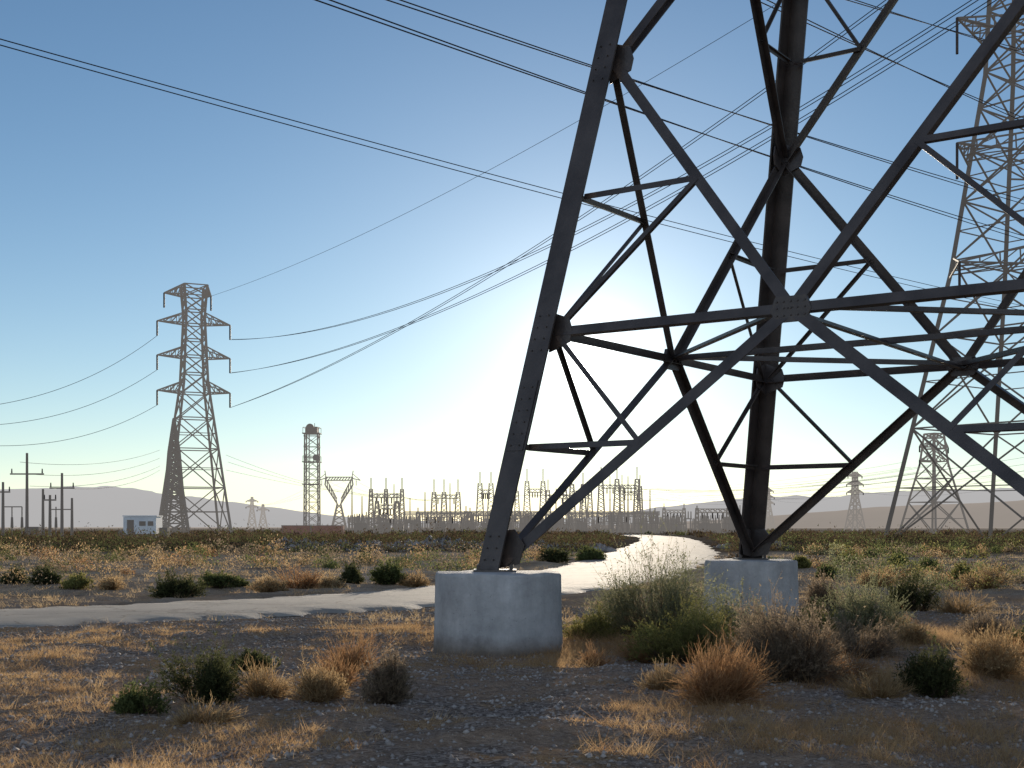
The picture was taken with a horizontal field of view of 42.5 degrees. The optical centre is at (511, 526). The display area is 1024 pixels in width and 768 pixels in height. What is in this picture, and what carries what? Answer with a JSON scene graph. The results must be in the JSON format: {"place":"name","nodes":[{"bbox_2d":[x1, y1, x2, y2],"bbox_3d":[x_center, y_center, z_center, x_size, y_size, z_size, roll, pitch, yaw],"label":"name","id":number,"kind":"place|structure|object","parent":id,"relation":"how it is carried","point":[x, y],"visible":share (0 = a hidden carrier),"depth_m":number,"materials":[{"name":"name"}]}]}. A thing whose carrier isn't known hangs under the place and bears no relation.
{"place":"outdoors","nodes":[
{"label":"outdoors","id":0,"kind":"place"},
{"bbox_2d":[0,534,720,626],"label":"road","id":1,"kind":"structure","parent":0,"point":[578,576],"depth_m":26.71,"materials":[{"name":"concrete"}]},
{"bbox_2d":[0,527,1023,767],"bbox_3d":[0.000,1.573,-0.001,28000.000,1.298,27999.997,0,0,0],"label":"ground","id":2,"kind":"structure","parent":0,"point":[401,750],"depth_m":11.76,"materials":[{"name":"soil"}]},
{"bbox_2d":[0,482,9,535],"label":"utility pole","id":3,"kind":"object","parent":2,"relation":"on","point":[3,516],"visible":0.84,"depth_m":147.88,"materials":[{"name":"paint"}]},
{"bbox_2d":[0,563,30,583],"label":"creosote bush","id":4,"kind":"object","parent":2,"relation":"on","point":[11,574],"visible":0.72,"depth_m":36.11,"materials":[{"name":"green plant"}]},
{"bbox_2d":[10,453,43,534],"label":"utility pole","id":5,"kind":"object","parent":2,"relation":"on","point":[26,506],"visible":0.89,"depth_m":147.90,"materials":[{"name":"paint"}]},
{"bbox_2d":[5,506,71,534],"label":"switchyard rack","id":6,"kind":"object","parent":2,"relation":"on","point":[38,528],"visible":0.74,"depth_m":151.92,"materials":[{"name":"metal"}]},
{"bbox_2d":[25,563,62,585],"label":"creosote bush","id":7,"kind":"object","parent":2,"relation":"on","point":[43,579],"visible":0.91,"depth_m":34.85,"materials":[{"name":"green plant"}]},
{"bbox_2d":[49,473,74,536],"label":"utility pole","id":8,"kind":"object","parent":2,"relation":"on","point":[61,513],"visible":0.89,"depth_m":147.90,"materials":[{"name":"paint"}]},
{"bbox_2d":[58,570,94,589],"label":"creosote bush","id":9,"kind":"object","parent":2,"relation":"on","point":[80,580],"visible":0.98,"depth_m":33.77,"materials":[{"name":"green plant"}]},
{"bbox_2d":[96,573,127,589],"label":"rabbitbrush","id":10,"kind":"object","parent":2,"relation":"on","point":[110,583],"visible":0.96,"depth_m":33.73,"materials":[{"name":"beige plant"}]},
{"bbox_2d":[109,674,170,716],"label":"creosote bush","id":11,"kind":"object","parent":2,"relation":"on","point":[137,701],"visible":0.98,"depth_m":10.94,"materials":[{"name":"green plant"}]},
{"bbox_2d":[118,515,169,538],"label":"equipment shed","id":12,"kind":"structure","parent":2,"relation":"on","point":[146,522],"depth_m":144.70,"materials":[{"name":"white paint"}]},
{"bbox_2d":[118,520,169,538],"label":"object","id":13,"kind":"structure","parent":12,"relation":"in","point":[130,523],"depth_m":144.65,"materials":[{"name":"paint"}]},
{"bbox_2d":[160,418,189,533],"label":"transmission tower","id":14,"kind":"structure","parent":2,"relation":"on","point":[172,453],"depth_m":217.28,"materials":[{"name":"metal"}]},
{"bbox_2d":[144,565,209,598],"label":"creosote bush","id":15,"kind":"object","parent":2,"relation":"on","point":[186,587],"visible":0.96,"depth_m":30.65,"materials":[{"name":"green plant"}]},
{"bbox_2d":[156,283,232,533],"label":"transmission tower","id":16,"kind":"structure","parent":2,"relation":"on","point":[182,294],"depth_m":232.91,"materials":[{"name":"metal"}]},
{"bbox_2d":[0,0,996,445],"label":"conductor lines","id":17,"kind":"object","parent":16,"relation":"attached to","point":[592,208],"visible":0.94,"depth_m":135.34,"materials":[{"name":"metal"}]},
{"bbox_2d":[23,5,1023,504],"bbox_3d":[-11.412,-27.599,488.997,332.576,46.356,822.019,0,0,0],"label":"distribution lines","id":18,"kind":"object","parent":16,"relation":"attached to","point":[633,491],"visible":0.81,"depth_m":272.58,"materials":[{"name":"metal"}]},
{"bbox_2d":[139,612,262,705],"bbox_3d":[-2.798,1.176,11.675,1.109,0.829,0.887,0,0,0],"label":"creosote bush","id":19,"kind":"object","parent":2,"relation":"on","point":[215,676],"visible":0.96,"depth_m":11.60,"materials":[{"name":"green plant"}]},
{"bbox_2d":[162,690,248,726],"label":"rabbitbrush","id":20,"kind":"object","parent":2,"relation":"on","point":[185,718],"visible":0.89,"depth_m":10.49,"materials":[{"name":"beige plant"}]},
{"bbox_2d":[197,568,251,588],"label":"creosote bush","id":21,"kind":"object","parent":2,"relation":"on","point":[220,580],"visible":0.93,"depth_m":33.63,"materials":[{"name":"green plant"}]},
{"bbox_2d":[246,497,257,529],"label":"transmission tower","id":22,"kind":"structure","parent":2,"relation":"on","point":[251,500],"depth_m":898.91,"materials":[{"name":"metal"}]},
{"bbox_2d":[227,645,282,672],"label":"creosote bush","id":23,"kind":"object","parent":2,"relation":"on","point":[262,658],"visible":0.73,"depth_m":14.13,"materials":[{"name":"green plant"}]},
{"bbox_2d":[227,653,297,699],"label":"tumbleweed","id":24,"kind":"object","parent":2,"relation":"on","point":[263,685],"visible":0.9,"depth_m":11.85,"materials":[{"name":"brown plant"}]},
{"bbox_2d":[246,571,291,592],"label":"rabbitbrush","id":25,"kind":"object","parent":2,"relation":"on","point":[264,585],"visible":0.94,"depth_m":31.63,"materials":[{"name":"beige plant"}]},
{"bbox_2d":[0,532,577,589],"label":"desert scrub","id":26,"kind":"object","parent":2,"relation":"on","point":[118,554],"visible":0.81,"depth_m":55.12,"materials":[{"name":"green plant"}]},
{"bbox_2d":[281,525,312,534],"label":"shipping container","id":27,"kind":"object","parent":2,"relation":"on","point":[296,527],"visible":0.58,"depth_m":233.80,"materials":[{"name":"metal"}]},
{"bbox_2d":[272,562,323,588],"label":"rabbitbrush","id":28,"kind":"object","parent":2,"relation":"on","point":[308,581],"visible":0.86,"depth_m":32.80,"materials":[{"name":"beige plant"}]},
{"bbox_2d":[0,519,619,552],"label":"desert scrub","id":29,"kind":"object","parent":2,"relation":"on","point":[173,540],"visible":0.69,"depth_m":88.01,"materials":[{"name":"green plant"}]},
{"bbox_2d":[302,423,321,524],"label":"communications mast","id":30,"kind":"object","parent":2,"relation":"on","point":[311,429],"visible":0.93,"depth_m":248.62,"materials":[{"name":"metal"}]},
{"bbox_2d":[276,653,359,707],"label":"rabbitbrush","id":31,"kind":"object","parent":2,"relation":"on","point":[317,686],"visible":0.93,"depth_m":11.70,"materials":[{"name":"beige plant"}]},
{"bbox_2d":[309,525,344,534],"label":"shipping container","id":32,"kind":"object","parent":2,"relation":"on","point":[316,527],"visible":0.57,"depth_m":233.80,"materials":[{"name":"beige metal"}]},
{"bbox_2d":[314,570,349,588],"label":"rabbitbrush","id":33,"kind":"object","parent":2,"relation":"on","point":[330,581],"visible":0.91,"depth_m":32.62,"materials":[{"name":"beige plant"}]},
{"bbox_2d":[310,652,369,687],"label":"tumbleweed","id":34,"kind":"object","parent":2,"relation":"on","point":[352,678],"visible":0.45,"depth_m":12.69,"materials":[{"name":"brown plant"}]},
{"bbox_2d":[320,472,359,529],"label":"transmission tower","id":35,"kind":"structure","parent":2,"relation":"on","point":[344,495],"depth_m":429.35,"materials":[{"name":"metal"}]},
{"bbox_2d":[334,556,365,583],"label":"creosote bush","id":36,"kind":"object","parent":2,"relation":"on","point":[350,574],"visible":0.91,"depth_m":34.77,"materials":[{"name":"green plant"}]},
{"bbox_2d":[311,618,395,672],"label":"tumbleweed","id":37,"kind":"object","parent":2,"relation":"on","point":[353,655],"visible":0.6,"depth_m":14.40,"materials":[{"name":"brown plant"}]},
{"bbox_2d":[348,640,419,704],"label":"rabbitbrush","id":38,"kind":"object","parent":2,"relation":"on","point":[386,688],"visible":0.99,"depth_m":11.39,"materials":[{"name":"brown plant"}]},
{"bbox_2d":[367,478,404,530],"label":"substation gantry","id":39,"kind":"object","parent":2,"relation":"on","point":[386,495],"visible":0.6,"depth_m":329.48,"materials":[{"name":"metal"}]},
{"bbox_2d":[373,493,400,533],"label":"substation gantry","id":40,"kind":"object","parent":2,"relation":"on","point":[394,508],"visible":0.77,"depth_m":299.44,"materials":[{"name":"metal"}]},
{"bbox_2d":[367,555,407,584],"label":"creosote bush","id":41,"kind":"object","parent":2,"relation":"on","point":[387,574],"visible":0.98,"depth_m":34.91,"materials":[{"name":"green plant"}]},
{"bbox_2d":[397,565,430,586],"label":"rabbitbrush","id":42,"kind":"object","parent":2,"relation":"on","point":[416,580],"visible":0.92,"depth_m":34.88,"materials":[{"name":"beige plant"}]},
{"bbox_2d":[268,535,616,552],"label":"scrub","id":43,"kind":"object","parent":2,"relation":"on","point":[604,548],"visible":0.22,"depth_m":87.16,"materials":[{"name":"green plant"}]},
{"bbox_2d":[415,508,472,531],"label":"substation gantry","id":44,"kind":"object","parent":2,"relation":"on","point":[444,513],"visible":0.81,"depth_m":299.44,"materials":[{"name":"metal"}]},
{"bbox_2d":[429,479,461,530],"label":"substation gantry","id":45,"kind":"object","parent":2,"relation":"on","point":[455,498],"visible":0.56,"depth_m":349.39,"materials":[{"name":"metal"}]},
{"bbox_2d":[476,472,493,531],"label":"substation gantry","id":46,"kind":"object","parent":2,"relation":"on","point":[482,493],"visible":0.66,"depth_m":349.34,"materials":[{"name":"metal"}]},
{"bbox_2d":[0,527,1023,543],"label":"desert scrub","id":47,"kind":"object","parent":2,"relation":"on","point":[734,534],"visible":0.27,"depth_m":216.45,"materials":[{"name":"green plant"}]},
{"bbox_2d":[0,568,1023,632],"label":"dry grass","id":48,"kind":"structure","parent":2,"relation":"on","point":[415,615],"depth_m":30.96,"materials":[{"name":"beige plant"}]},
{"bbox_2d":[2,552,1023,573],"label":"dry grass","id":49,"kind":"structure","parent":2,"relation":"on","point":[364,566],"depth_m":58.63,"materials":[{"name":"beige plant"}]},
{"bbox_2d":[405,511,659,533],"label":"busbars","id":50,"kind":"object","parent":2,"relation":"on","point":[569,512],"visible":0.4,"depth_m":290.04,"materials":[{"name":"metal"}]},
{"bbox_2d":[523,469,546,517],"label":"substation gantry","id":51,"kind":"object","parent":2,"relation":"on","point":[529,492],"visible":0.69,"depth_m":359.37,"materials":[{"name":"metal"}]},
{"bbox_2d":[347,523,724,534],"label":"chain link fence","id":52,"kind":"object","parent":2,"relation":"on","point":[586,527],"visible":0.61,"depth_m":261.99,"materials":[{"name":"metal"}]},
{"bbox_2d":[347,518,735,533],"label":"substation switchgear","id":53,"kind":"object","parent":2,"relation":"on","point":[705,525],"visible":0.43,"depth_m":305.89,"materials":[{"name":"metal"}]},
{"bbox_2d":[347,511,731,524],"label":"switchgear bushings","id":54,"kind":"object","parent":53,"relation":"on","point":[411,519],"visible":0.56,"depth_m":301.87,"materials":[{"name":"ceramic"}]},
{"bbox_2d":[351,476,740,532],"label":"lightning masts","id":55,"kind":"object","parent":2,"relation":"on","point":[512,510],"visible":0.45,"depth_m":320.44,"materials":[{"name":"metal"}]},
{"bbox_2d":[535,545,573,562],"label":"creosote bush","id":56,"kind":"object","parent":2,"relation":"on","point":[550,554],"visible":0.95,"depth_m":57.30,"materials":[{"name":"green plant"}]},
{"bbox_2d":[545,479,593,532],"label":"substation gantry","id":57,"kind":"object","parent":2,"relation":"on","point":[566,498],"visible":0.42,"depth_m":369.39,"materials":[{"name":"metal"}]},
{"bbox_2d":[569,472,587,531],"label":"substation gantry","id":58,"kind":"object","parent":2,"relation":"on","point":[573,492],"visible":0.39,"depth_m":339.33,"materials":[{"name":"metal"}]},
{"bbox_2d":[575,543,607,560],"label":"creosote bush","id":59,"kind":"object","parent":2,"relation":"on","point":[591,554],"visible":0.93,"depth_m":62.24,"materials":[{"name":"green plant"}]},
{"bbox_2d":[562,600,624,640],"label":"sagebrush","id":60,"kind":"object","parent":2,"relation":"on","point":[589,625],"visible":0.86,"depth_m":17.85,"materials":[{"name":"green plant"}]},
{"bbox_2d":[577,640,622,666],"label":"tumbleweed","id":61,"kind":"object","parent":2,"relation":"on","point":[593,660],"visible":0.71,"depth_m":15.07,"materials":[{"name":"brown plant"}]},
{"bbox_2d":[567,508,656,532],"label":"substation gantry","id":62,"kind":"object","parent":2,"relation":"on","point":[598,516],"visible":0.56,"depth_m":319.44,"materials":[{"name":"metal"}]},
{"bbox_2d":[596,467,640,532],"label":"substation gantry","id":63,"kind":"object","parent":2,"relation":"on","point":[614,488],"visible":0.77,"depth_m":359.34,"materials":[{"name":"metal"}]},
{"bbox_2d":[618,475,642,532],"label":"substation gantry","id":64,"kind":"object","parent":2,"relation":"on","point":[624,496],"visible":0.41,"depth_m":399.40,"materials":[{"name":"metal"}]},
{"bbox_2d":[613,636,660,663],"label":"tumbleweed","id":65,"kind":"object","parent":2,"relation":"on","point":[641,657],"visible":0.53,"depth_m":15.51,"materials":[{"name":"brown plant"}]},
{"bbox_2d":[572,510,733,639],"bbox_3d":[1.924,0.685,18.116,2.358,1.852,1.832,0,0,30],"label":"sagebrush","id":66,"kind":"object","parent":2,"relation":"on","point":[629,613],"visible":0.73,"depth_m":18.09,"materials":[{"name":"green plant"}]},
{"bbox_2d":[632,652,696,690],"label":"rabbitbrush","id":67,"kind":"object","parent":2,"relation":"on","point":[657,682],"visible":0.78,"depth_m":12.32,"materials":[{"name":"beige plant"}]},
{"bbox_2d":[618,588,744,664],"bbox_3d":[2.006,1.129,15.380,1.613,0.934,1.659,0,0,-23],"label":"sagebrush","id":68,"kind":"object","parent":2,"relation":"on","point":[678,639],"visible":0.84,"depth_m":15.18,"materials":[{"name":"green plant"}]},
{"bbox_2d":[694,506,727,531],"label":"substation gantry","id":69,"kind":"object","parent":2,"relation":"on","point":[697,510],"visible":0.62,"depth_m":329.53,"materials":[{"name":"metal"}]},
{"bbox_2d":[663,626,786,708],"bbox_3d":[1.740,1.196,11.266,1.186,0.724,1.238,0,0,0],"label":"tumbleweed","id":70,"kind":"object","parent":2,"relation":"on","point":[734,680],"visible":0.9,"depth_m":11.16,"materials":[{"name":"brown plant"}]},
{"bbox_2d":[701,617,752,673],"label":"tumbleweed","id":71,"kind":"object","parent":2,"relation":"on","point":[726,641],"visible":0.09,"depth_m":13.79,"materials":[{"name":"brown plant"}]},
{"bbox_2d":[433,0,1023,657],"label":"transmission tower","id":72,"kind":"structure","parent":2,"relation":"on","point":[487,606],"depth_m":17.04,"materials":[{"name":"metal"}]},
{"bbox_2d":[707,573,779,647],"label":"sagebrush","id":73,"kind":"object","parent":2,"relation":"on","point":[734,614],"visible":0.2,"depth_m":16.48,"materials":[{"name":"green plant"}]},
{"bbox_2d":[765,488,774,529],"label":"transmission tower","id":74,"kind":"structure","parent":2,"relation":"on","point":[769,508],"depth_m":758.91,"materials":[{"name":"metal"}]},
{"bbox_2d":[717,570,878,689],"bbox_3d":[2.743,0.990,12.955,1.618,1.125,1.529,0,0,0],"label":"rabbitbrush","id":75,"kind":"object","parent":2,"relation":"on","point":[798,656],"visible":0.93,"depth_m":12.74,"materials":[{"name":"brown plant"}]},
{"bbox_2d":[793,552,811,568],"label":"creosote bush","id":76,"kind":"object","parent":2,"relation":"on","point":[803,562],"visible":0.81,"depth_m":47.82,"materials":[{"name":"green plant"}]},
{"bbox_2d":[785,597,843,635],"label":"sagebrush","id":77,"kind":"object","parent":2,"relation":"on","point":[823,617],"visible":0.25,"depth_m":17.66,"materials":[{"name":"green plant"}]},
{"bbox_2d":[799,568,842,613],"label":"rabbitbrush","id":78,"kind":"object","parent":2,"relation":"on","point":[820,589],"visible":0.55,"depth_m":23.77,"materials":[{"name":"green plant"}]},
{"bbox_2d":[814,562,838,578],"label":"creosote bush","id":79,"kind":"object","parent":2,"relation":"on","point":[822,569],"visible":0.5,"depth_m":38.98,"materials":[{"name":"green plant"}]},
{"bbox_2d":[815,624,886,680],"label":"tumbleweed","id":80,"kind":"object","parent":2,"relation":"on","point":[860,664],"visible":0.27,"depth_m":13.01,"materials":[{"name":"brown plant"}]},
{"bbox_2d":[844,472,865,530],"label":"transmission tower","id":81,"kind":"structure","parent":2,"relation":"on","point":[854,497],"depth_m":559.12,"materials":[{"name":"metal"}]},
{"bbox_2d":[808,559,914,633],"bbox_3d":[4.979,1.027,18.568,1.484,1.182,2.235,0,0,36],"label":"sagebrush","id":82,"kind":"object","parent":2,"relation":"on","point":[866,613],"visible":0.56,"depth_m":18.32,"materials":[{"name":"green plant"}]},
{"bbox_2d":[812,599,915,660],"bbox_3d":[4.095,1.209,15.554,1.157,0.769,1.195,0,0,0],"label":"rabbitbrush","id":83,"kind":"object","parent":2,"relation":"on","point":[876,643],"visible":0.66,"depth_m":15.39,"materials":[{"name":"brown plant"}]},
{"bbox_2d":[711,522,1023,551],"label":"desert scrub","id":84,"kind":"object","parent":2,"relation":"on","point":[1001,539],"visible":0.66,"depth_m":91.90,"materials":[{"name":"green plant"}]},
{"bbox_2d":[721,536,1023,591],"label":"desert scrub","id":85,"kind":"object","parent":2,"relation":"on","point":[870,551],"visible":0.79,"depth_m":46.62,"materials":[{"name":"green plant"}]},
{"bbox_2d":[834,656,917,699],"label":"tumbleweed","id":86,"kind":"object","parent":2,"relation":"on","point":[886,691],"visible":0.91,"depth_m":11.93,"materials":[{"name":"brown plant"}]},
{"bbox_2d":[853,561,900,587],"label":"rabbitbrush","id":87,"kind":"object","parent":2,"relation":"on","point":[864,578],"visible":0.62,"depth_m":33.82,"materials":[{"name":"beige plant"}]},
{"bbox_2d":[885,548,911,564],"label":"sagebrush","id":88,"kind":"object","parent":2,"relation":"on","point":[896,554],"visible":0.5,"depth_m":52.60,"materials":[{"name":"green plant"}]},
{"bbox_2d":[880,615,934,644],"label":"rabbitbrush","id":89,"kind":"object","parent":2,"relation":"on","point":[910,630],"visible":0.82,"depth_m":16.60,"materials":[{"name":"brown plant"}]},
{"bbox_2d":[877,552,947,611],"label":"creosote bush","id":90,"kind":"object","parent":2,"relation":"on","point":[921,599],"visible":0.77,"depth_m":23.56,"materials":[{"name":"green plant"}]},
{"bbox_2d":[912,554,940,573],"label":"creosote bush","id":91,"kind":"object","parent":2,"relation":"on","point":[929,562],"visible":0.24,"depth_m":43.87,"materials":[{"name":"green plant"}]},
{"bbox_2d":[890,627,974,698],"bbox_3d":[3.889,1.278,12.307,0.740,0.695,0.805,0,0,0],"label":"creosote bush","id":92,"kind":"object","parent":2,"relation":"on","point":[933,678],"visible":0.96,"depth_m":12.14,"materials":[{"name":"green plant"}]},
{"bbox_2d":[900,433,968,533],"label":"transmission tower","id":93,"kind":"structure","parent":2,"relation":"on","point":[934,437],"depth_m":258.94,"materials":[{"name":"metal"}]},
{"bbox_2d":[876,0,1023,539],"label":"transmission tower","id":94,"kind":"structure","parent":2,"relation":"on","point":[955,263],"depth_m":100.36,"materials":[{"name":"metal"}]},
{"bbox_2d":[0,0,1023,308],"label":"overhead power lines","id":95,"kind":"object","parent":94,"relation":"attached to","point":[606,100],"visible":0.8,"depth_m":70.13,"materials":[{"name":"metal"}]},
{"bbox_2d":[926,588,999,613],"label":"tumbleweed","id":96,"kind":"object","parent":2,"relation":"on","point":[949,608],"visible":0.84,"depth_m":22.62,"materials":[{"name":"brown plant"}]},
{"bbox_2d":[949,560,976,579],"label":"sagebrush","id":97,"kind":"object","parent":2,"relation":"on","point":[957,568],"visible":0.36,"depth_m":38.89,"materials":[{"name":"green plant"}]},
{"bbox_2d":[937,603,1023,683],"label":"rabbitbrush","id":98,"kind":"object","parent":2,"relation":"on","point":[1001,654],"visible":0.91,"depth_m":13.03,"materials":[{"name":"brown plant"}]},
{"bbox_2d":[945,599,1022,640],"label":"sagebrush","id":99,"kind":"object","parent":2,"relation":"on","point":[979,624],"visible":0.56,"depth_m":17.82,"materials":[{"name":"beige plant"}]},
{"bbox_2d":[955,560,1022,589],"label":"rabbitbrush","id":100,"kind":"object","parent":2,"relation":"on","point":[969,581],"visible":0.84,"depth_m":32.66,"materials":[{"name":"beige plant"}]},
{"bbox_2d":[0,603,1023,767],"bbox_3d":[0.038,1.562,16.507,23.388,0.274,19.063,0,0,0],"label":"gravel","id":101,"kind":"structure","parent":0,"point":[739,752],"depth_m":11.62,"materials":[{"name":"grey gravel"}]},
{"bbox_2d":[0,486,1023,526],"bbox_3d":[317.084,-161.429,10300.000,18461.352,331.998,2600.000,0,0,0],"label":"mountains","id":102,"kind":"structure","parent":0,"point":[105,506],"depth_m":9503.06,"materials":[{"name":"grey stone"}]},
{"bbox_2d":[0,618,1023,767],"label":"dry grass","id":103,"kind":"structure","parent":0,"point":[54,655],"depth_m":10.13,"materials":[{"name":"beige plant"}]},
{"bbox_2d":[0,0,1023,521],"label":"sky","id":104,"kind":"structure","parent":0,"point":[116,194],"materials":[{"name":"blue"}]},
{"bbox_2d":[591,500,1023,527],"bbox_3d":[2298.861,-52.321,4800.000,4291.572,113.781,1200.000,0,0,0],"label":"hills","id":105,"kind":"structure","parent":0,"point":[1004,516],"depth_m":4358.53,"materials":[{"name":"grey stone"}]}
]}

